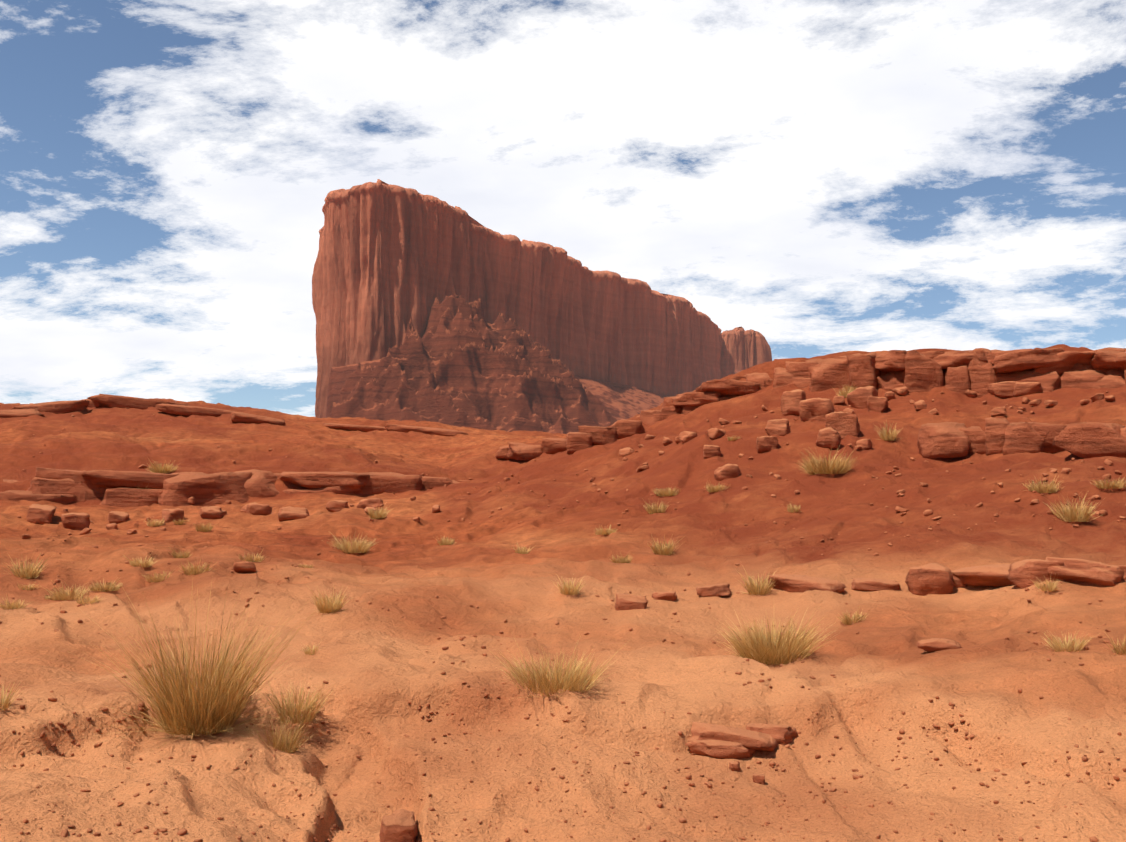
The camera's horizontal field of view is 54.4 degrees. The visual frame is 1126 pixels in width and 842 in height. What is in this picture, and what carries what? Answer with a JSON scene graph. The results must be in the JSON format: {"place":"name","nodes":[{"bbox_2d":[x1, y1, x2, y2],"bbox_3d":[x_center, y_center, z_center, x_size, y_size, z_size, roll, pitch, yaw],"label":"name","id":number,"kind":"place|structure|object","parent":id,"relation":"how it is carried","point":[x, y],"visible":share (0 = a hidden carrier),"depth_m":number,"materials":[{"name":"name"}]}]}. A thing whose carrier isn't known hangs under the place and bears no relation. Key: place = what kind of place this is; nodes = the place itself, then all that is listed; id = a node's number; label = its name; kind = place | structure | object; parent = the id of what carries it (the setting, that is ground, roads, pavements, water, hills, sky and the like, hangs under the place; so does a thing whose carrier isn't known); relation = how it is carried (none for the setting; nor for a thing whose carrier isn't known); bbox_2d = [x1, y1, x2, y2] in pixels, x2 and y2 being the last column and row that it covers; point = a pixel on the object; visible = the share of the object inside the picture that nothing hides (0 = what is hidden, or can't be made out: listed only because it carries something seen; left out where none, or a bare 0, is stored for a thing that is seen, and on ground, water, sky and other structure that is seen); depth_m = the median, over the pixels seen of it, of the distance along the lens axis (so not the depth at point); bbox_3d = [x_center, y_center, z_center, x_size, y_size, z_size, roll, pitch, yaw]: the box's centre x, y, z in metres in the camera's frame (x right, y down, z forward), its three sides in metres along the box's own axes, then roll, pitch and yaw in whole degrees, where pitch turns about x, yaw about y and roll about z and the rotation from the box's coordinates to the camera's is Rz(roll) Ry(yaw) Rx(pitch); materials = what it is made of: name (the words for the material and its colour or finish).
{"place":"outdoors","nodes":[
{"label":"outdoors","id":0,"kind":"place"},
{"bbox_2d":[0,344,1125,841],"bbox_3d":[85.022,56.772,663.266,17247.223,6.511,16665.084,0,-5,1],"label":"desert ground","id":1,"kind":"structure","parent":0,"point":[372,666],"depth_m":7.84,"materials":[{"name":"orange sand"}]},
{"bbox_2d":[326,293,669,433],"bbox_3d":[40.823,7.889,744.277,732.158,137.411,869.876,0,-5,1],"label":"talus slope","id":2,"kind":"structure","parent":1,"relation":"on","point":[461,363],"depth_m":580.22,"materials":[{"name":"brown stone"}]},
{"bbox_2d":[312,179,721,417],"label":"cliff face","id":3,"kind":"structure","parent":2,"relation":"on","point":[391,261],"depth_m":686.47,"materials":[{"name":"stone"}]},
{"bbox_2d":[0,347,1125,506],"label":"ledge rocks","id":4,"kind":"object","parent":1,"relation":"on","point":[978,371],"visible":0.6,"depth_m":21.53,"materials":[{"name":"stone"}]},
{"bbox_2d":[0,385,1125,752],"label":"dry grass tufts","id":5,"kind":"object","parent":1,"relation":"on","point":[218,707],"visible":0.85,"depth_m":6.13,"materials":[{"name":"beige plant"}]},
{"bbox_2d":[0,386,1125,841],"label":"loose rocks","id":6,"kind":"object","parent":1,"relation":"on","point":[682,438],"visible":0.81,"depth_m":7.97,"materials":[{"name":"brown stone"}]},
{"bbox_2d":[26,381,1125,841],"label":"boulders","id":7,"kind":"object","parent":1,"relation":"on","point":[706,739],"visible":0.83,"depth_m":9.29,"materials":[{"name":"stone"}]},
{"bbox_2d":[733,326,771,368],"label":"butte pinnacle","id":8,"kind":"object","parent":1,"relation":"on","point":[757,349],"visible":0.19,"depth_m":995.06,"materials":[{"name":"stone"}]},
{"bbox_2d":[720,330,744,377],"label":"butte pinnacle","id":9,"kind":"object","parent":8,"relation":"attached to","point":[732,359],"visible":0.27,"depth_m":989.63,"materials":[{"name":"stone"}]},
{"bbox_2d":[0,0,1125,416],"label":"sky","id":10,"kind":"structure","parent":0,"point":[815,178],"materials":[{"name":"white"}]}
]}

